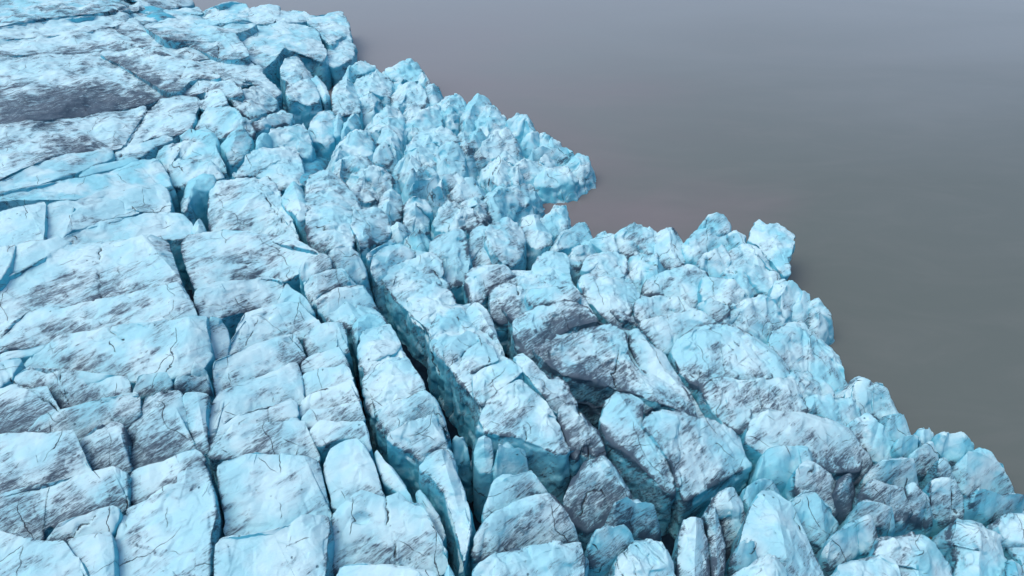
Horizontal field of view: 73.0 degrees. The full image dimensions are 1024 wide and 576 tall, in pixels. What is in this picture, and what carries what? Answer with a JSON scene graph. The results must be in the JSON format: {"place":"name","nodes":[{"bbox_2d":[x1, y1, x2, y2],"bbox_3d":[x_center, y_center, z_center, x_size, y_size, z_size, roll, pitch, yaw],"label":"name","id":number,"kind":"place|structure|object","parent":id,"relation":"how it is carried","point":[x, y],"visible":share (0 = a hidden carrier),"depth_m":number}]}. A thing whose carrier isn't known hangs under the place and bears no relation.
{"place":"outdoors","nodes":[
{"label":"outdoors","id":0,"kind":"place"},
{"bbox_2d":[138,6,674,555],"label":"glacier ground","id":1,"kind":"structure","parent":0,"point":[320,164],"depth_m":136.72},
{"bbox_2d":[0,202,47,246],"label":"ice ridge","id":2,"kind":"structure","parent":1,"relation":"on","point":[23,224],"depth_m":138.76},
{"bbox_2d":[0,384,59,433],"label":"ice ridge","id":3,"kind":"structure","parent":1,"relation":"on","point":[23,409],"depth_m":103.65},
{"bbox_2d":[12,236,71,272],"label":"ice ridge","id":4,"kind":"structure","parent":1,"relation":"on","point":[29,253],"depth_m":130.65},
{"bbox_2d":[0,530,89,575],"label":"ice ridge","id":5,"kind":"structure","parent":1,"relation":"on","point":[20,555],"depth_m":82.94},
{"bbox_2d":[0,430,92,493],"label":"ice ridge","id":6,"kind":"structure","parent":1,"relation":"on","point":[30,458],"depth_m":95.81},
{"bbox_2d":[0,147,115,192],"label":"ice ridge","id":7,"kind":"structure","parent":1,"relation":"on","point":[64,167],"depth_m":160.16},
{"bbox_2d":[0,0,131,27],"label":"ice terrace","id":8,"kind":"structure","parent":1,"relation":"on","point":[17,12],"depth_m":252.79},
{"bbox_2d":[0,466,132,540],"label":"ice ridge","id":9,"kind":"structure","parent":1,"relation":"on","point":[39,511],"depth_m":91.20},
{"bbox_2d":[0,11,132,38],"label":"ice terrace","id":10,"kind":"structure","parent":1,"relation":"on","point":[49,28],"depth_m":238.02},
{"bbox_2d":[13,366,132,408],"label":"ice ridge","id":11,"kind":"structure","parent":1,"relation":"on","point":[68,388],"depth_m":106.52},
{"bbox_2d":[0,28,146,55],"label":"ice terrace","id":12,"kind":"structure","parent":1,"relation":"on","point":[96,40],"depth_m":225.40},
{"bbox_2d":[0,106,147,180],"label":"ice terrace","id":13,"kind":"structure","parent":1,"relation":"on","point":[27,143],"depth_m":173.44},
{"bbox_2d":[0,52,167,123],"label":"ice terrace","id":14,"kind":"structure","parent":1,"relation":"on","point":[44,87],"depth_m":197.81},
{"bbox_2d":[45,505,122,542],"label":"ice ridge","id":15,"kind":"structure","parent":1,"relation":"on","point":[106,519],"depth_m":87.71},
{"bbox_2d":[28,395,143,442],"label":"ice ridge","id":16,"kind":"structure","parent":1,"relation":"on","point":[82,421],"depth_m":102.61},
{"bbox_2d":[0,158,180,212],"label":"ice ridge","id":17,"kind":"structure","parent":1,"relation":"on","point":[143,172],"depth_m":158.24},
{"bbox_2d":[47,199,139,238],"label":"ice ridge","id":18,"kind":"structure","parent":1,"relation":"on","point":[66,217],"depth_m":145.67},
{"bbox_2d":[67,532,119,575],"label":"ice ridge","id":19,"kind":"structure","parent":1,"relation":"on","point":[97,554],"depth_m":84.25},
{"bbox_2d":[0,234,191,322],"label":"ice ridge","id":20,"kind":"structure","parent":1,"relation":"on","point":[72,274],"depth_m":128.20},
{"bbox_2d":[0,282,197,353],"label":"ice ridge","id":21,"kind":"structure","parent":1,"relation":"on","point":[47,325],"depth_m":117.92},
{"bbox_2d":[80,422,133,475],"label":"ice ridge","id":22,"kind":"structure","parent":1,"relation":"on","point":[107,445],"depth_m":98.87},
{"bbox_2d":[24,315,215,391],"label":"ice ridge","id":23,"kind":"structure","parent":1,"relation":"on","point":[173,349],"depth_m":111.93},
{"bbox_2d":[74,184,175,213],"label":"ice ridge","id":24,"kind":"structure","parent":1,"relation":"on","point":[156,198],"depth_m":156.47},
{"bbox_2d":[63,212,193,289],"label":"ice ridge","id":25,"kind":"structure","parent":1,"relation":"on","point":[173,230],"depth_m":145.54},
{"bbox_2d":[100,46,220,97],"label":"ice terrace","id":26,"kind":"structure","parent":1,"relation":"on","point":[170,76],"depth_m":212.29},
{"bbox_2d":[127,390,195,469],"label":"ice ridge","id":27,"kind":"structure","parent":1,"relation":"on","point":[158,430],"depth_m":101.55},
{"bbox_2d":[115,18,209,61],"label":"ice terrace","id":28,"kind":"structure","parent":1,"relation":"on","point":[133,29],"depth_m":235.31},
{"bbox_2d":[125,95,201,146],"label":"ice terrace","id":29,"kind":"structure","parent":1,"relation":"on","point":[175,117],"depth_m":188.82},
{"bbox_2d":[115,460,224,575],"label":"ice ridge","id":30,"kind":"structure","parent":1,"relation":"on","point":[176,528],"depth_m":87.66},
{"bbox_2d":[130,449,221,504],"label":"ice ridge","id":31,"kind":"structure","parent":1,"relation":"on","point":[149,480],"depth_m":94.48},
{"bbox_2d":[156,140,229,179],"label":"ice block","id":32,"kind":"structure","parent":1,"relation":"on","point":[200,151],"depth_m":176.50},
{"bbox_2d":[167,158,225,209],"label":"ice block","id":33,"kind":"structure","parent":1,"relation":"on","point":[181,172],"depth_m":170.67},
{"bbox_2d":[180,173,215,231],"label":"ice tower","id":34,"kind":"structure","parent":1,"relation":"on","point":[194,204],"depth_m":164.61},
{"bbox_2d":[183,392,216,485],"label":"ice ridge","id":35,"kind":"structure","parent":1,"relation":"on","point":[198,406],"depth_m":102.94},
{"bbox_2d":[143,15,258,64],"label":"ice terrace","id":36,"kind":"structure","parent":1,"relation":"on","point":[219,40],"depth_m":239.78},
{"bbox_2d":[195,106,257,147],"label":"ice block","id":37,"kind":"structure","parent":1,"relation":"on","point":[221,123],"depth_m":187.80},
{"bbox_2d":[220,125,254,176],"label":"ice block","id":38,"kind":"structure","parent":1,"relation":"on","point":[237,145],"depth_m":180.61},
{"bbox_2d":[193,276,283,338],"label":"ice ridge","id":39,"kind":"structure","parent":1,"relation":"on","point":[230,303],"depth_m":126.30},
{"bbox_2d":[200,60,283,109],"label":"ice terrace","id":40,"kind":"structure","parent":1,"relation":"on","point":[248,76],"depth_m":217.35},
{"bbox_2d":[181,229,318,294],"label":"ice ridge","id":41,"kind":"structure","parent":1,"relation":"on","point":[222,254],"depth_m":138.44},
{"bbox_2d":[207,176,300,240],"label":"ice block","id":42,"kind":"structure","parent":1,"relation":"on","point":[253,204],"depth_m":159.27},
{"bbox_2d":[209,398,300,448],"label":"ice terrace","id":43,"kind":"structure","parent":1,"relation":"on","point":[285,409],"depth_m":104.59},
{"bbox_2d":[231,86,279,120],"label":"ice block","id":44,"kind":"structure","parent":1,"relation":"on","point":[258,103],"depth_m":200.32},
{"bbox_2d":[209,362,304,442],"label":"ice terrace","id":45,"kind":"structure","parent":1,"relation":"on","point":[279,385],"depth_m":109.00},
{"bbox_2d":[213,334,306,394],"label":"ice terrace","id":46,"kind":"structure","parent":1,"relation":"on","point":[256,360],"depth_m":114.90},
{"bbox_2d":[232,145,305,195],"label":"ice block","id":47,"kind":"structure","parent":1,"relation":"on","point":[282,167],"depth_m":175.77},
{"bbox_2d":[207,417,332,513],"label":"ice terrace","id":48,"kind":"structure","parent":1,"relation":"on","point":[291,435],"depth_m":100.80},
{"bbox_2d":[214,514,334,575],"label":"ice terrace","id":49,"kind":"structure","parent":1,"relation":"on","point":[303,545],"depth_m":84.83},
{"bbox_2d":[217,452,332,536],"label":"ice terrace","id":50,"kind":"structure","parent":1,"relation":"on","point":[260,492],"depth_m":93.25},
{"bbox_2d":[229,301,320,356],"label":"ice terrace","id":51,"kind":"structure","parent":1,"relation":"on","point":[265,323],"depth_m":123.28},
{"bbox_2d":[242,21,332,89],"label":"ice cliff","id":52,"kind":"structure","parent":1,"relation":"on","point":[271,47],"depth_m":251.59},
{"bbox_2d":[268,123,316,162],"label":"ice block","id":53,"kind":"structure","parent":1,"relation":"on","point":[298,137],"depth_m":189.29},
{"bbox_2d":[285,78,322,129],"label":"ice tower","id":54,"kind":"structure","parent":1,"relation":"on","point":[304,104],"depth_m":213.22},
{"bbox_2d":[308,110,335,160],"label":"ice fin","id":55,"kind":"object","parent":1,"relation":"on","point":[321,130],"visible":0.61,"depth_m":197.74},
{"bbox_2d":[303,364,354,396],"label":"ice terrace","id":56,"kind":"structure","parent":1,"relation":"on","point":[319,378],"depth_m":111.94},
{"bbox_2d":[307,11,352,50],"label":"ice cliff","id":57,"kind":"structure","parent":1,"relation":"on","point":[333,29],"depth_m":280.16},
{"bbox_2d":[303,322,357,389],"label":"ice terrace","id":58,"kind":"structure","parent":1,"relation":"on","point":[325,336],"depth_m":121.49},
{"bbox_2d":[299,379,361,417],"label":"ice terrace","id":59,"kind":"structure","parent":1,"relation":"on","point":[336,395],"depth_m":108.17},
{"bbox_2d":[304,170,362,254],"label":"ice block","id":60,"kind":"structure","parent":1,"relation":"on","point":[332,203],"depth_m":154.91},
{"bbox_2d":[301,401,365,431],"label":"ice terrace","id":61,"kind":"structure","parent":1,"relation":"on","point":[350,412],"depth_m":104.59},
{"bbox_2d":[310,420,374,472],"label":"ice terrace","id":62,"kind":"structure","parent":1,"relation":"on","point":[326,435],"depth_m":101.83},
{"bbox_2d":[331,77,363,129],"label":"ice pinnacle","id":63,"kind":"object","parent":1,"relation":"on","point":[346,101],"visible":0.69,"depth_m":217.77},
{"bbox_2d":[328,246,373,300],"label":"ice boulder","id":64,"kind":"object","parent":1,"relation":"on","point":[349,261],"visible":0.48,"depth_m":138.01},
{"bbox_2d":[325,129,377,170],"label":"ice pinnacle","id":65,"kind":"object","parent":1,"relation":"on","point":[358,142],"visible":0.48,"depth_m":189.55},
{"bbox_2d":[323,438,385,512],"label":"ice terrace","id":66,"kind":"structure","parent":1,"relation":"on","point":[349,468],"depth_m":97.11},
{"bbox_2d":[350,207,391,280],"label":"ice block","id":67,"kind":"structure","parent":1,"relation":"on","point":[370,228],"depth_m":152.81},
{"bbox_2d":[346,165,401,208],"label":"ice pinnacle","id":68,"kind":"object","parent":1,"relation":"on","point":[372,186],"visible":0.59,"depth_m":176.31},
{"bbox_2d":[353,69,394,128],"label":"ice pinnacle","id":69,"kind":"object","parent":1,"relation":"on","point":[375,90],"visible":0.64,"depth_m":226.38},
{"bbox_2d":[336,562,435,575],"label":"ice terrace","id":70,"kind":"structure","parent":1,"relation":"on","point":[361,569],"depth_m":83.59},
{"bbox_2d":[299,253,475,575],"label":"ice fin","id":71,"kind":"object","parent":1,"relation":"on","point":[410,439],"visible":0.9,"depth_m":106.96},
{"bbox_2d":[332,490,447,575],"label":"ice terrace","id":72,"kind":"structure","parent":1,"relation":"on","point":[398,528],"depth_m":90.13},
{"bbox_2d":[402,125,459,170],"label":"ice pinnacle","id":73,"kind":"object","parent":1,"relation":"on","point":[422,147],"visible":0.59,"depth_m":196.45},
{"bbox_2d":[428,228,472,304],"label":"ice block","id":74,"kind":"structure","parent":1,"relation":"on","point":[450,250],"depth_m":150.71},
{"bbox_2d":[430,200,483,241],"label":"ice pinnacle","id":75,"kind":"object","parent":1,"relation":"on","point":[450,215],"visible":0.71,"depth_m":165.46},
{"bbox_2d":[473,435,493,523],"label":"ice tower","id":76,"kind":"structure","parent":1,"relation":"on","point":[483,459],"depth_m":103.39},
{"bbox_2d":[366,239,607,503],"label":"ice fin","id":77,"kind":"object","parent":1,"relation":"on","point":[480,384],"visible":0.94,"depth_m":117.83},
{"bbox_2d":[476,150,518,193],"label":"ice pinnacle","id":78,"kind":"object","parent":1,"relation":"on","point":[493,175],"visible":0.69,"depth_m":190.78},
{"bbox_2d":[474,127,524,174],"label":"ice pinnacle","id":79,"kind":"object","parent":1,"relation":"on","point":[495,143],"visible":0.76,"depth_m":203.52},
{"bbox_2d":[484,217,526,269],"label":"ice block","id":80,"kind":"structure","parent":1,"relation":"on","point":[504,241],"depth_m":155.19},
{"bbox_2d":[483,183,544,224],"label":"ice pinnacle","id":81,"kind":"object","parent":1,"relation":"on","point":[514,203],"visible":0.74,"depth_m":179.04},
{"bbox_2d":[481,471,547,522],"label":"ice terrace","id":82,"kind":"structure","parent":1,"relation":"on","point":[505,490],"depth_m":94.92},
{"bbox_2d":[471,493,579,569],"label":"ice terrace","id":83,"kind":"structure","parent":1,"relation":"on","point":[543,518],"depth_m":91.98},
{"bbox_2d":[472,540,588,575],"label":"ice terrace","id":84,"kind":"structure","parent":1,"relation":"on","point":[555,558],"depth_m":86.25},
{"bbox_2d":[519,214,554,269],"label":"ice block","id":85,"kind":"structure","parent":1,"relation":"on","point":[539,238],"depth_m":164.66},
{"bbox_2d":[533,166,581,203],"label":"ice pinnacle","id":86,"kind":"object","parent":1,"relation":"on","point":[558,184],"visible":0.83,"depth_m":192.05},
{"bbox_2d":[464,251,703,427],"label":"ice fin","id":87,"kind":"object","parent":1,"relation":"on","point":[544,318],"visible":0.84,"depth_m":126.04},
{"bbox_2d":[568,231,618,285],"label":"ice block","id":88,"kind":"structure","parent":1,"relation":"on","point":[603,241],"depth_m":159.97},
{"bbox_2d":[562,455,631,553],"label":"ice block","id":89,"kind":"structure","parent":1,"relation":"on","point":[597,488],"depth_m":98.22},
{"bbox_2d":[585,524,634,575],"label":"ice block","id":90,"kind":"structure","parent":1,"relation":"on","point":[607,545],"depth_m":90.60},
{"bbox_2d":[604,497,661,540],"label":"ice pinnacle","id":91,"kind":"object","parent":1,"relation":"on","point":[638,518],"visible":0.36,"depth_m":95.62},
{"bbox_2d":[614,222,656,259],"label":"ice block","id":92,"kind":"structure","parent":1,"relation":"on","point":[633,239],"depth_m":162.84},
{"bbox_2d":[598,391,675,535],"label":"ice block","id":93,"kind":"structure","parent":1,"relation":"on","point":[635,456],"depth_m":106.06},
{"bbox_2d":[608,538,675,575],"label":"ice block","id":94,"kind":"structure","parent":1,"relation":"on","point":[648,557],"depth_m":89.58},
{"bbox_2d":[576,251,715,356],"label":"ice fin","id":95,"kind":"object","parent":1,"relation":"on","point":[605,286],"visible":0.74,"depth_m":136.94},
{"bbox_2d":[653,227,685,270],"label":"ice block","id":96,"kind":"structure","parent":1,"relation":"on","point":[667,246],"depth_m":160.66},
{"bbox_2d":[640,264,708,307],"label":"ice boulder","id":97,"kind":"object","parent":1,"relation":"on","point":[682,281],"visible":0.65,"depth_m":147.46},
{"bbox_2d":[671,517,709,575],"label":"ice block","id":98,"kind":"structure","parent":1,"relation":"on","point":[690,556],"depth_m":92.61},
{"bbox_2d":[641,409,751,539],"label":"ice block","id":99,"kind":"structure","parent":1,"relation":"on","point":[707,459],"depth_m":107.15},
{"bbox_2d":[681,227,730,264],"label":"ice block","id":100,"kind":"structure","parent":1,"relation":"on","point":[696,244],"depth_m":161.73},
{"bbox_2d":[701,505,725,575],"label":"ice block","id":101,"kind":"structure","parent":1,"relation":"on","point":[713,530],"depth_m":94.09},
{"bbox_2d":[697,277,747,305],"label":"ice block","id":102,"kind":"structure","parent":1,"relation":"on","point":[723,291],"depth_m":143.07},
{"bbox_2d":[703,487,745,561],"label":"ice block","id":103,"kind":"structure","parent":1,"relation":"on","point":[728,503],"depth_m":99.53},
{"bbox_2d":[720,244,780,297],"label":"ice block","id":104,"kind":"structure","parent":1,"relation":"on","point":[751,271],"depth_m":152.77},
{"bbox_2d":[722,294,785,343],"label":"ice boulder","id":105,"kind":"object","parent":1,"relation":"on","point":[760,317],"visible":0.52,"depth_m":138.34},
{"bbox_2d":[667,322,872,487],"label":"ice fin","id":106,"kind":"object","parent":1,"relation":"on","point":[740,384],"visible":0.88,"depth_m":118.19},
{"bbox_2d":[746,219,795,279],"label":"ice pinnacle","id":107,"kind":"object","parent":1,"relation":"on","point":[775,243],"visible":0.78,"depth_m":159.81},
{"bbox_2d":[727,490,823,575],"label":"ice pinnacle","id":108,"kind":"object","parent":1,"relation":"on","point":[771,524],"visible":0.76,"depth_m":95.95},
{"bbox_2d":[746,445,812,495],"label":"ice block","id":109,"kind":"structure","parent":1,"relation":"on","point":[778,464],"depth_m":108.10},
{"bbox_2d":[766,321,847,391],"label":"ice boulder","id":110,"kind":"object","parent":1,"relation":"on","point":[800,346],"visible":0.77,"depth_m":134.79},
{"bbox_2d":[782,459,838,518],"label":"ice block","id":111,"kind":"structure","parent":1,"relation":"on","point":[819,480],"depth_m":106.30},
{"bbox_2d":[788,490,838,554],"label":"ice block","id":112,"kind":"structure","parent":1,"relation":"on","point":[818,520],"depth_m":101.58},
{"bbox_2d":[815,514,877,575],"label":"ice block","id":113,"kind":"structure","parent":1,"relation":"on","point":[851,540],"depth_m":98.72},
{"bbox_2d":[830,555,900,575],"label":"ice block","id":114,"kind":"structure","parent":1,"relation":"on","point":[882,565],"depth_m":94.35},
{"bbox_2d":[838,499,894,537],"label":"ice block","id":115,"kind":"structure","parent":1,"relation":"on","point":[882,515],"depth_m":102.37},
{"bbox_2d":[835,376,898,421],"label":"ice block","id":116,"kind":"structure","parent":1,"relation":"on","point":[874,400],"depth_m":127.35},
{"bbox_2d":[846,413,893,465],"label":"ice block","id":117,"kind":"structure","parent":1,"relation":"on","point":[876,442],"depth_m":117.63},
{"bbox_2d":[852,479,912,536],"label":"ice block","id":118,"kind":"structure","parent":1,"relation":"on","point":[892,496],"depth_m":105.97},
{"bbox_2d":[855,457,918,495],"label":"ice block","id":119,"kind":"structure","parent":1,"relation":"on","point":[900,471],"depth_m":111.46},
{"bbox_2d":[865,531,951,575],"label":"ice block","id":120,"kind":"structure","parent":1,"relation":"on","point":[911,553],"depth_m":96.98},
{"bbox_2d":[903,482,932,536],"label":"ice block","id":121,"kind":"structure","parent":1,"relation":"on","point":[921,520],"depth_m":107.39},
{"bbox_2d":[922,477,964,536],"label":"ice block","id":122,"kind":"structure","parent":1,"relation":"on","point":[945,496],"depth_m":109.06},
{"bbox_2d":[932,518,1006,575],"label":"ice block","id":123,"kind":"structure","parent":1,"relation":"on","point":[969,548],"depth_m":101.26},
{"bbox_2d":[963,488,1023,526],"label":"ice block","id":124,"kind":"structure","parent":1,"relation":"on","point":[985,507],"depth_m":109.15},
{"bbox_2d":[193,0,1023,539],"bbox_3d":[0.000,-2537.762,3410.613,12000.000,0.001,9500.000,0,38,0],"label":"water","id":125,"kind":"structure","parent":0,"point":[869,154],"depth_m":227.42},
{"bbox_2d":[951,447,1013,498],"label":"ice block","id":126,"kind":"structure","parent":125,"relation":"in","point":[976,469],"depth_m":115.12},
{"bbox_2d":[985,511,1023,575],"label":"ice block","id":127,"kind":"structure","parent":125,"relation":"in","point":[1008,528],"depth_m":105.03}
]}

